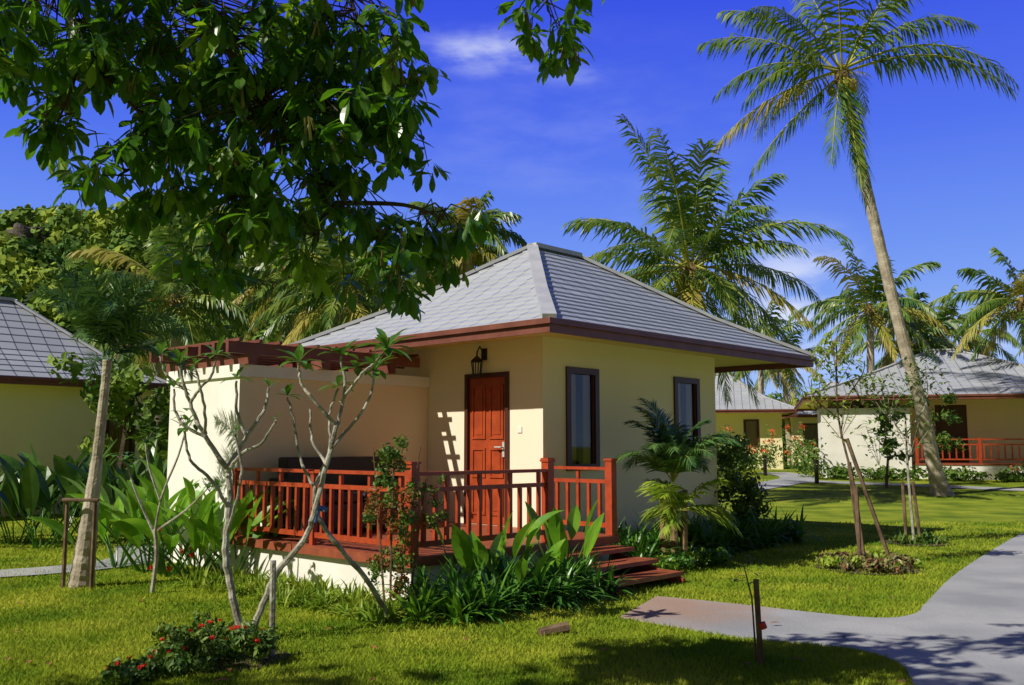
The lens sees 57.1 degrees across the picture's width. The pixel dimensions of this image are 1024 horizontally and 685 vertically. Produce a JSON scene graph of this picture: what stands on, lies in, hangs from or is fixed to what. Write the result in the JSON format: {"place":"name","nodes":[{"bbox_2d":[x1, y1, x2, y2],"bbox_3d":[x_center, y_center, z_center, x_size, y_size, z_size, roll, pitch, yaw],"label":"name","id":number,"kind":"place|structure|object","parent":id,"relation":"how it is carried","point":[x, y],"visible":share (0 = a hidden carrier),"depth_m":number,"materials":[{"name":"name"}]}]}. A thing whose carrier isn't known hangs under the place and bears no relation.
{"place":"outdoors","nodes":[
{"label":"outdoors","id":0,"kind":"place"},
{"bbox_2d":[0,384,155,516],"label":"walls","id":1,"kind":"structure","parent":0,"point":[49,422],"depth_m":21.03,"materials":[{"name":"yellow paint"}]},
{"bbox_2d":[103,407,135,465],"bbox_3d":[-9.270,2.376,22.202,0.090,1.690,0.740,-6,-9,43],"label":"window frame","id":2,"kind":"object","parent":1,"relation":"attached to","point":[131,447],"visible":0.1,"depth_m":22.38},
{"bbox_2d":[108,415,129,471],"bbox_3d":[-9.307,2.380,22.236,0.028,1.650,0.570,-6,-9,43],"label":"curtain","id":3,"kind":"object","parent":2,"relation":"hanging from","point":[114,434],"visible":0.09,"depth_m":22.20,"materials":[{"name":"brown fabric"}]},
{"bbox_3d":[-13.333,0.904,21.313,5.336,0.020,8.936,-6,-9,43],"label":"soffit","id":4,"kind":"object","parent":1,"relation":"attached to","visible":0},
{"bbox_2d":[0,300,163,383],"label":"roof","id":5,"kind":"structure","parent":4,"relation":"on","point":[30,342],"depth_m":21.89,"materials":[{"name":"tile"}]},
{"bbox_2d":[0,297,166,382],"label":"ridge caps","id":6,"kind":"object","parent":5,"relation":"attached to","point":[16,301],"visible":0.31,"depth_m":22.72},
{"bbox_2d":[0,376,168,390],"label":"fascia","id":7,"kind":"structure","parent":4,"relation":"attached to","point":[29,380],"depth_m":20.66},
{"bbox_2d":[0,544,162,576],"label":"garden path","id":8,"kind":"structure","parent":0,"point":[46,568],"depth_m":11.58,"materials":[{"name":"concrete"}]},
{"bbox_2d":[0,222,301,353],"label":"hill","id":9,"kind":"structure","parent":0,"point":[32,292],"depth_m":147.30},
{"bbox_2d":[2,223,47,242],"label":"rock outcrop","id":10,"kind":"object","parent":9,"relation":"on","point":[19,229],"visible":0.23,"depth_m":158.33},
{"bbox_2d":[0,189,390,367],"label":"hill forest","id":11,"kind":"object","parent":9,"relation":"on","point":[18,256],"visible":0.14,"depth_m":150.59,"materials":[{"name":"green plant"}]},
{"bbox_2d":[0,462,1023,684],"bbox_3d":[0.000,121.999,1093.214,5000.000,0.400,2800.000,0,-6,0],"label":"lawn ground","id":12,"kind":"structure","parent":0,"point":[827,502],"depth_m":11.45,"materials":[{"name":"plant"}]},
{"bbox_2d":[0,444,92,544],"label":"heliconia plant","id":13,"kind":"object","parent":12,"relation":"on","point":[5,490],"visible":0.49,"depth_m":14.49,"materials":[{"name":"green plant"}]},
{"bbox_2d":[0,438,119,548],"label":"heliconia plant","id":14,"kind":"object","parent":12,"relation":"on","point":[26,498],"visible":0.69,"depth_m":13.76,"materials":[{"name":"green plant"}]},
{"bbox_2d":[0,437,139,539],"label":"heliconia plant","id":15,"kind":"object","parent":12,"relation":"on","point":[13,463],"visible":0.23,"depth_m":15.45,"materials":[{"name":"green plant"}]},
{"bbox_2d":[61,498,98,587],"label":"support stakes","id":16,"kind":"object","parent":12,"relation":"on","point":[67,501],"visible":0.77,"depth_m":10.04,"materials":[{"name":"brown wood"}]},
{"bbox_2d":[17,454,147,544],"bbox_3d":[-6.445,2.404,14.404,2.037,1.396,1.588,4,-8,-33],"label":"heliconia plant","id":17,"kind":"object","parent":12,"relation":"on","point":[61,468],"visible":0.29,"depth_m":14.16,"materials":[{"name":"green plant"}]},
{"bbox_2d":[26,487,184,568],"bbox_3d":[-4.998,2.276,11.744,2.007,1.070,1.647,-4,-7,29],"label":"ginger plant","id":18,"kind":"object","parent":12,"relation":"on","point":[56,526],"visible":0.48,"depth_m":11.48,"materials":[{"name":"green plant"}]},
{"bbox_2d":[64,449,162,544],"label":"heliconia plant","id":19,"kind":"object","parent":12,"relation":"on","point":[157,463],"visible":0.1,"depth_m":14.10,"materials":[{"name":"green plant"}]},
{"bbox_2d":[34,263,199,588],"bbox_3d":[-4.423,0.886,10.318,1.632,3.524,2.054,0,-6,0],"label":"foxtail palm","id":20,"kind":"object","parent":12,"relation":"on","point":[109,319],"visible":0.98,"depth_m":10.25,"materials":[{"name":"green plant"}]},
{"bbox_2d":[62,473,205,572],"bbox_3d":[-4.451,2.184,11.429,1.577,1.183,2.077,1,-6,-7],"label":"ginger plant","id":21,"kind":"object","parent":12,"relation":"on","point":[182,501],"visible":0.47,"depth_m":11.15,"materials":[{"name":"green plant"}]},
{"bbox_2d":[107,439,166,541],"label":"heliconia plant","id":22,"kind":"object","parent":12,"relation":"on","point":[123,473],"visible":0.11,"depth_m":14.86,"materials":[{"name":"green plant"}]},
{"bbox_2d":[47,334,269,514],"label":"background trees","id":23,"kind":"object","parent":12,"relation":"on","point":[126,385],"visible":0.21,"depth_m":19.67,"materials":[{"name":"green plant"}]},
{"bbox_2d":[100,472,223,576],"bbox_3d":[-4.024,2.100,10.941,1.907,1.243,1.810,0,-6,0],"label":"ginger plant","id":24,"kind":"object","parent":12,"relation":"on","point":[129,532],"visible":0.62,"depth_m":10.63,"materials":[{"name":"green plant"}]},
{"bbox_2d":[96,269,233,461],"bbox_3d":[-12.217,1.083,32.134,5.162,7.297,4.981,0,-6,0],"label":"tree","id":25,"kind":"object","parent":12,"relation":"on","point":[160,373],"visible":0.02,"depth_m":32.03,"materials":[{"name":"green plant"}]},
{"bbox_2d":[104,408,225,592],"bbox_3d":[-3.604,1.628,9.744,1.439,1.907,0.466,-1,-6,7],"label":"frangipani tree","id":26,"kind":"object","parent":12,"relation":"on","point":[125,460],"visible":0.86,"depth_m":9.71,"materials":[{"name":"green plant"}]},
{"bbox_2d":[65,223,271,371],"bbox_3d":[-10.568,0.319,28.633,5.805,8.324,5.961,0,-6,0],"label":"coconut palm","id":27,"kind":"object","parent":12,"relation":"on","point":[175,302],"visible":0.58,"depth_m":28.43,"materials":[{"name":"green plant"}]},
{"bbox_2d":[104,493,293,579],"bbox_3d":[-3.503,2.212,10.789,2.090,0.986,1.882,0,-6,0],"label":"ginger plant","id":28,"kind":"object","parent":12,"relation":"on","point":[141,526],"visible":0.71,"depth_m":10.49,"materials":[{"name":"green plant"}]},
{"bbox_2d":[136,459,269,566],"bbox_3d":[-3.719,2.113,11.972,2.405,1.443,2.083,0,-6,0],"label":"ginger plant","id":29,"kind":"object","parent":12,"relation":"on","point":[159,478],"visible":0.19,"depth_m":11.75,"materials":[{"name":"green plant"}]},
{"bbox_2d":[160,485,277,563],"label":"ginger plant","id":30,"kind":"object","parent":12,"relation":"on","point":[216,530],"visible":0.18,"depth_m":11.17,"materials":[{"name":"green plant"}]},
{"bbox_2d":[164,646,289,673],"bbox_3d":[-2.050,2.231,6.645,0.924,0.001,0.908,0,-6,0],"label":"soil bed","id":31,"kind":"object","parent":12,"relation":"on","point":[266,663],"visible":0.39,"depth_m":6.49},
{"bbox_2d":[92,610,279,684],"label":"ixora shrub","id":32,"kind":"object","parent":31,"relation":"on","point":[180,649],"visible":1,"depth_m":6.37,"materials":[{"name":"green plant"}]},
{"bbox_2d":[269,560,275,655],"bbox_3d":[-1.724,1.940,6.777,0.053,0.731,0.042,0,-6,0],"label":"support stake","id":33,"kind":"object","parent":31,"relation":"on","point":[272,608],"visible":0.65,"depth_m":6.77,"materials":[{"name":"grey wood"}]},
{"bbox_2d":[172,490,292,573],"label":"ginger plant","id":34,"kind":"object","parent":12,"relation":"on","point":[213,539],"visible":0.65,"depth_m":10.52,"materials":[{"name":"green plant"}]},
{"bbox_2d":[193,225,370,343],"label":"coconut palm","id":35,"kind":"object","parent":12,"relation":"on","point":[262,296],"visible":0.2,"depth_m":30.92,"materials":[{"name":"green plant"}]},
{"bbox_2d":[150,327,415,625],"bbox_3d":[-1.802,1.105,7.368,2.106,2.483,0.680,0,-6,-4],"label":"frangipani tree","id":36,"kind":"object","parent":12,"relation":"on","point":[374,362],"visible":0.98,"depth_m":7.37,"materials":[{"name":"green plant"}]},
{"bbox_2d":[164,364,429,570],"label":"bathroom wall","id":37,"kind":"structure","parent":12,"relation":"on","point":[397,405],"depth_m":12.17,"materials":[{"name":"beige paint"}]},
{"bbox_2d":[149,337,419,373],"bbox_3d":[-3.098,0.281,13.041,2.190,0.297,3.020,-6,-9,43],"label":"pergola","id":38,"kind":"object","parent":37,"relation":"on","point":[254,352],"visible":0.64,"depth_m":12.18,"materials":[{"name":"wood"}]},
{"bbox_2d":[171,563,424,625],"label":"groundcover plants","id":39,"kind":"object","parent":12,"relation":"on","point":[358,603],"visible":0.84,"depth_m":8.95,"materials":[{"name":"green plant"}]},
{"bbox_2d":[0,0,604,322],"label":"overhanging tree","id":40,"kind":"object","parent":12,"relation":"on","point":[372,110],"visible":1,"depth_m":4.97,"materials":[{"name":"green plant"}]},
{"bbox_2d":[273,375,393,622],"bbox_3d":[-1.437,1.342,7.817,1.110,2.115,0.430,3,-7,-24],"label":"frangipani tree","id":41,"kind":"object","parent":12,"relation":"on","point":[346,556],"visible":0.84,"depth_m":7.78,"materials":[{"name":"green plant"}]},
{"bbox_2d":[248,232,424,344],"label":"coconut palm","id":42,"kind":"object","parent":12,"relation":"on","point":[343,314],"visible":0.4,"depth_m":27.67,"materials":[{"name":"green plant"}]},
{"bbox_2d":[362,433,421,603],"bbox_3d":[-1.082,1.642,8.594,0.579,1.624,0.581,0,-6,0],"label":"column shrub","id":43,"kind":"object","parent":12,"relation":"on","point":[379,562],"visible":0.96,"depth_m":8.58,"materials":[{"name":"green plant"}]},
{"bbox_2d":[230,544,610,599],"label":"deck plinth","id":44,"kind":"structure","parent":12,"relation":"on","point":[298,565],"depth_m":10.02,"materials":[{"name":"paint"}]},
{"bbox_2d":[230,520,619,567],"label":"deck floor","id":45,"kind":"structure","parent":44,"relation":"on","point":[364,552],"depth_m":10.31,"materials":[{"name":"brown wood"}]},
{"bbox_2d":[268,456,419,536],"bbox_3d":[-2.070,1.894,11.789,0.750,0.918,1.800,-6,-9,43],"label":"terrace sofa","id":46,"kind":"object","parent":45,"relation":"on","point":[361,463],"visible":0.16,"depth_m":11.52,"materials":[{"name":"wicker"}]},
{"bbox_2d":[231,458,617,557],"bbox_3d":[-1.047,1.843,11.258,3.314,0.903,3.254,-6,-9,43],"label":"railing","id":47,"kind":"object","parent":45,"relation":"on","point":[545,481],"visible":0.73,"depth_m":10.06,"materials":[{"name":"red wood"}]},
{"bbox_2d":[409,474,450,590],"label":"shrub","id":48,"kind":"object","parent":12,"relation":"on","point":[435,503],"visible":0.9,"depth_m":8.72,"materials":[{"name":"green plant"}]},
{"bbox_2d":[381,567,520,627],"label":"spider lily plants","id":49,"kind":"object","parent":12,"relation":"on","point":[455,609],"visible":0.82,"depth_m":8.02,"materials":[{"name":"green plant"}]},
{"bbox_2d":[407,190,526,286],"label":"coconut palm","id":50,"kind":"object","parent":12,"relation":"on","point":[478,256],"visible":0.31,"depth_m":31.10,"materials":[{"name":"green plant"}]},
{"bbox_2d":[419,510,563,588],"bbox_3d":[-0.230,2.040,8.957,1.232,0.921,0.803,3,-7,-24],"label":"heliconia plant","id":51,"kind":"object","parent":12,"relation":"on","point":[470,549],"visible":0.62,"depth_m":8.84,"materials":[{"name":"green plant"}]},
{"bbox_2d":[374,543,638,626],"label":"spider lily plants","id":52,"kind":"object","parent":12,"relation":"on","point":[568,584],"visible":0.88,"depth_m":8.74,"materials":[{"name":"green plant"}]},
{"bbox_2d":[486,546,560,595],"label":"heliconia plant","id":53,"kind":"object","parent":12,"relation":"on","point":[521,566],"visible":0.5,"depth_m":8.95,"materials":[{"name":"green plant"}]},
{"bbox_2d":[390,336,686,526],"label":"front wall","id":54,"kind":"structure","parent":12,"relation":"on","point":[445,369],"depth_m":13.11,"materials":[{"name":"beige paint"}]},
{"bbox_2d":[464,371,508,524],"bbox_3d":[-0.326,1.439,12.810,0.840,2.050,0.100,-6,-9,43],"label":"door","id":55,"kind":"structure","parent":54,"relation":"attached to","point":[486,413],"depth_m":12.83,"materials":[{"name":"brown wood"}]},
{"bbox_2d":[374,332,776,366],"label":"soffit","id":56,"kind":"structure","parent":54,"relation":"attached to","point":[723,361],"depth_m":13.69,"materials":[{"name":"brown paint"}]},
{"bbox_2d":[302,249,809,355],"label":"roof","id":57,"kind":"structure","parent":56,"relation":"on","point":[580,290],"depth_m":13.87,"materials":[{"name":"tile"}]},
{"bbox_2d":[290,242,814,356],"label":"ridge caps","id":58,"kind":"object","parent":57,"relation":"attached to","point":[545,303],"visible":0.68,"depth_m":14.98,"materials":[{"name":"tile"}]},
{"bbox_2d":[320,317,815,372],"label":"fascia","id":59,"kind":"structure","parent":56,"relation":"attached to","point":[783,360],"depth_m":12.41,"materials":[{"name":"wood"}]},
{"bbox_2d":[576,374,582,463],"bbox_3d":[0.445,1.549,14.944,3.530,2.600,3.880,-6,-9,43],"label":"interior","id":60,"kind":"object","parent":54,"relation":"attached to","point":[579,419],"depth_m":14.64,"materials":[{"name":"black"}]},
{"bbox_2d":[525,498,603,571],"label":"heliconia plant","id":61,"kind":"object","parent":12,"relation":"on","point":[555,532],"visible":0.57,"depth_m":9.71,"materials":[{"name":"green plant"}]},
{"bbox_2d":[555,545,685,595],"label":"steps","id":62,"kind":"structure","parent":12,"relation":"on","point":[643,570],"depth_m":10.40,"materials":[{"name":"brown wood"}]},
{"bbox_2d":[564,516,689,573],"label":"lily plants","id":63,"kind":"object","parent":12,"relation":"on","point":[642,549],"visible":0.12,"depth_m":11.38,"materials":[{"name":"green plant"}]},
{"bbox_2d":[543,336,717,538],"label":"side wall","id":64,"kind":"structure","parent":12,"relation":"on","point":[628,376],"depth_m":13.37,"materials":[{"name":"yellow paint"}]},
{"bbox_2d":[565,366,599,470],"bbox_3d":[0.937,1.033,12.727,0.090,1.380,0.690,-6,-9,43],"label":"window frame","id":65,"kind":"object","parent":64,"relation":"attached to","point":[594,413],"visible":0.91,"depth_m":12.84,"materials":[{"name":"wood"}]},
{"bbox_2d":[571,374,590,463],"bbox_3d":[0.901,1.037,12.761,0.028,1.340,0.520,-6,-9,43],"label":"curtain","id":66,"kind":"object","parent":65,"relation":"hanging from","point":[586,426],"visible":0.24,"depth_m":12.84,"materials":[{"name":"fabric"}]},
{"bbox_2d":[673,377,701,463],"bbox_3d":[2.692,1.237,14.573,0.090,1.380,0.700,-6,-9,43],"label":"window frame","id":67,"kind":"object","parent":64,"relation":"attached to","point":[694,382],"visible":0.54,"depth_m":14.73,"materials":[{"name":"wood"}]},
{"bbox_2d":[678,383,692,449],"bbox_3d":[2.656,1.240,14.607,0.029,1.340,0.530,-6,-9,43],"label":"curtain","id":68,"kind":"object","parent":67,"relation":"hanging from","point":[689,413],"visible":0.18,"depth_m":14.74,"materials":[{"name":"grey fabric"}]},
{"bbox_2d":[614,397,742,555],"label":"areca palm","id":69,"kind":"object","parent":12,"relation":"on","point":[670,454],"visible":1,"depth_m":11.85,"materials":[{"name":"green plant"}]},
{"bbox_2d":[640,545,729,570],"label":"variegated shrub","id":70,"kind":"object","parent":12,"relation":"on","point":[691,556],"visible":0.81,"depth_m":11.57,"materials":[{"name":"green plant"}]},
{"bbox_2d":[584,506,805,555],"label":"lily plants","id":71,"kind":"object","parent":12,"relation":"on","point":[711,535],"visible":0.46,"depth_m":13.23,"materials":[{"name":"green plant"}]},
{"bbox_2d":[561,113,854,498],"bbox_3d":[4.822,-0.920,25.420,8.176,10.436,8.439,0,-6,0],"label":"coconut palm","id":72,"kind":"object","parent":12,"relation":"on","point":[687,275],"visible":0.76,"depth_m":24.76,"materials":[{"name":"green plant"}]},
{"bbox_2d":[714,432,774,524],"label":"shrub","id":73,"kind":"object","parent":12,"relation":"on","point":[746,488],"visible":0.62,"depth_m":15.13,"materials":[{"name":"green plant"}]},
{"bbox_2d":[726,551,769,664],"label":"staked sapling","id":74,"kind":"object","parent":12,"relation":"on","point":[761,626],"visible":0.98,"depth_m":6.53,"materials":[{"name":"brown wood"}]},
{"bbox_2d":[703,504,825,549],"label":"lily plants","id":75,"kind":"object","parent":12,"relation":"on","point":[797,533],"visible":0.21,"depth_m":14.50,"materials":[{"name":"green plant"}]},
{"bbox_2d":[721,297,824,401],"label":"coconut palm","id":76,"kind":"object","parent":12,"relation":"on","point":[790,330],"visible":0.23,"depth_m":49.82,"materials":[{"name":"green plant"}]},
{"bbox_2d":[757,422,818,468],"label":"flower shrub","id":77,"kind":"object","parent":12,"relation":"on","point":[771,450],"visible":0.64,"depth_m":41.61,"materials":[{"name":"green plant"}]},
{"bbox_2d":[740,314,837,464],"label":"coconut palm","id":78,"kind":"object","parent":12,"relation":"on","point":[810,370],"visible":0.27,"depth_m":56.57,"materials":[{"name":"green plant"}]},
{"bbox_2d":[784,437,828,479],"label":"garden shrubs","id":79,"kind":"object","parent":12,"relation":"on","point":[804,465],"visible":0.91,"depth_m":33.69,"materials":[{"name":"green plant"}]},
{"bbox_2d":[696,0,1019,495],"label":"coconut palm","id":80,"kind":"object","parent":12,"relation":"on","point":[846,85],"visible":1,"depth_m":27.56,"materials":[{"name":"green plant"}]},
{"bbox_2d":[816,408,911,478],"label":"bathroom wall","id":81,"kind":"structure","parent":12,"relation":"on","point":[833,451],"depth_m":33.82,"materials":[{"name":"paint"}]},
{"bbox_2d":[788,240,949,378],"bbox_3d":[14.390,0.465,38.289,6.019,9.706,6.050,0,-6,0],"label":"coconut palm","id":82,"kind":"object","parent":12,"relation":"on","point":[870,319],"visible":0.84,"depth_m":38.00,"materials":[{"name":"green plant"}]},
{"bbox_2d":[814,550,925,574],"bbox_3d":[4.415,2.712,11.616,1.335,0.240,1.236,0,-6,0],"label":"croton bed","id":83,"kind":"object","parent":12,"relation":"on","point":[845,561],"visible":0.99,"depth_m":11.43,"materials":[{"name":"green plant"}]},
{"bbox_2d":[794,328,889,556],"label":"young tree","id":84,"kind":"object","parent":83,"relation":"on","point":[857,518],"visible":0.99,"depth_m":12.04,"materials":[{"name":"green plant"}]},
{"bbox_2d":[872,410,913,487],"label":"young tree","id":85,"kind":"object","parent":12,"relation":"on","point":[884,424],"visible":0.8,"depth_m":29.23,"materials":[{"name":"green plant"}]},
{"bbox_2d":[842,286,976,373],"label":"coconut palm","id":86,"kind":"object","parent":12,"relation":"on","point":[932,340],"visible":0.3,"depth_m":40.76,"materials":[{"name":"green plant"}]},
{"bbox_2d":[885,540,950,545],"bbox_3d":[6.300,3.114,14.647,1.026,0.001,1.009,0,-6,0],"label":"soil bed","id":87,"kind":"object","parent":12,"relation":"on","point":[930,544],"visible":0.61,"depth_m":14.37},
{"bbox_2d":[854,350,951,540],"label":"young tree","id":88,"kind":"object","parent":87,"relation":"on","point":[886,409],"visible":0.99,"depth_m":14.90,"materials":[{"name":"green plant"}]},
{"bbox_2d":[887,525,954,545],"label":"lily plants","id":89,"kind":"object","parent":87,"relation":"on","point":[927,536],"visible":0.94,"depth_m":14.53,"materials":[{"name":"green plant"}]},
{"bbox_2d":[822,399,1023,462],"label":"walls","id":90,"kind":"structure","parent":12,"relation":"on","point":[994,418],"depth_m":34.82,"materials":[{"name":"beige paint"}]},
{"bbox_2d":[798,398,1023,408],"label":"soffit","id":91,"kind":"structure","parent":90,"relation":"on","point":[803,405],"depth_m":36.67,"materials":[{"name":"brown paint"}]},
{"bbox_2d":[794,393,1023,410],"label":"fascia","id":92,"kind":"structure","parent":91,"relation":"attached to","point":[964,396],"depth_m":32.96,"materials":[{"name":"wood"}]},
{"bbox_2d":[807,350,1023,395],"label":"roof","id":93,"kind":"structure","parent":91,"relation":"on","point":[978,375],"depth_m":34.67,"materials":[{"name":"tile"}]},
{"bbox_2d":[934,405,968,461],"bbox_3d":[16.425,3.402,35.186,1.100,2.140,0.060,-2,-7,15],"label":"door","id":94,"kind":"structure","parent":90,"relation":"attached to","point":[955,430],"depth_m":35.15,"materials":[{"name":"brown"}]},
{"bbox_2d":[823,463,1023,481],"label":"hedge","id":95,"kind":"object","parent":12,"relation":"on","point":[838,471],"visible":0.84,"depth_m":32.16,"materials":[{"name":"green plant"}]},
{"bbox_2d":[906,392,968,453],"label":"young tree","id":96,"kind":"object","parent":12,"relation":"on","point":[950,416],"visible":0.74,"depth_m":30.31,"materials":[{"name":"green plant"}]},
{"bbox_2d":[864,284,1011,356],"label":"coconut palm","id":97,"kind":"object","parent":12,"relation":"on","point":[943,313],"visible":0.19,"depth_m":46.74,"materials":[{"name":"green plant"}]},
{"bbox_2d":[912,462,1023,479],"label":"deck","id":98,"kind":"structure","parent":12,"relation":"on","point":[991,468],"depth_m":32.77,"materials":[{"name":"brown wood"}]},
{"bbox_2d":[915,438,1023,462],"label":"railing","id":99,"kind":"object","parent":98,"relation":"on","point":[978,450],"visible":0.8,"depth_m":32.83,"materials":[{"name":"red wood"}]},
{"bbox_2d":[921,247,1023,361],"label":"coconut palm","id":100,"kind":"object","parent":12,"relation":"on","point":[1004,300],"visible":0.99,"depth_m":35.59,"materials":[{"name":"green plant"}]},
{"bbox_2d":[934,290,1019,361],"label":"coconut palm","id":101,"kind":"object","parent":12,"relation":"on","point":[1009,338],"visible":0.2,"depth_m":50.10,"materials":[{"name":"green plant"}]},
{"bbox_2d":[0,0,1023,400],"label":"sky","id":102,"kind":"structure","parent":0,"point":[947,167],"materials":[{"name":"blue"}]},
{"bbox_2d":[716,413,782,468],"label":"walls","id":103,"kind":"structure","parent":0,"point":[773,421],"depth_m":46.01,"materials":[{"name":"yellow paint"}]},
{"bbox_2d":[715,375,793,409],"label":"roof","id":104,"kind":"structure","parent":103,"relation":"on","point":[742,398],"depth_m":46.53,"materials":[{"name":"tile"}]},
{"bbox_2d":[754,472,814,489],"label":"garden path","id":105,"kind":"structure","parent":0,"point":[787,478],"depth_m":31.98,"materials":[{"name":"concrete"}]},
{"bbox_2d":[790,417,818,465],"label":"walls","id":106,"kind":"structure","parent":0,"point":[794,421],"depth_m":54.25,"materials":[{"name":"yellow paint"}]},
{"bbox_2d":[620,533,1023,684],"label":"garden path","id":107,"kind":"structure","parent":0,"point":[964,626],"depth_m":7.92,"materials":[{"name":"concrete"}]},
{"bbox_2d":[811,480,1023,490],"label":"garden path","id":108,"kind":"structure","parent":0,"point":[951,486],"depth_m":29.85,"materials":[{"name":"concrete"}]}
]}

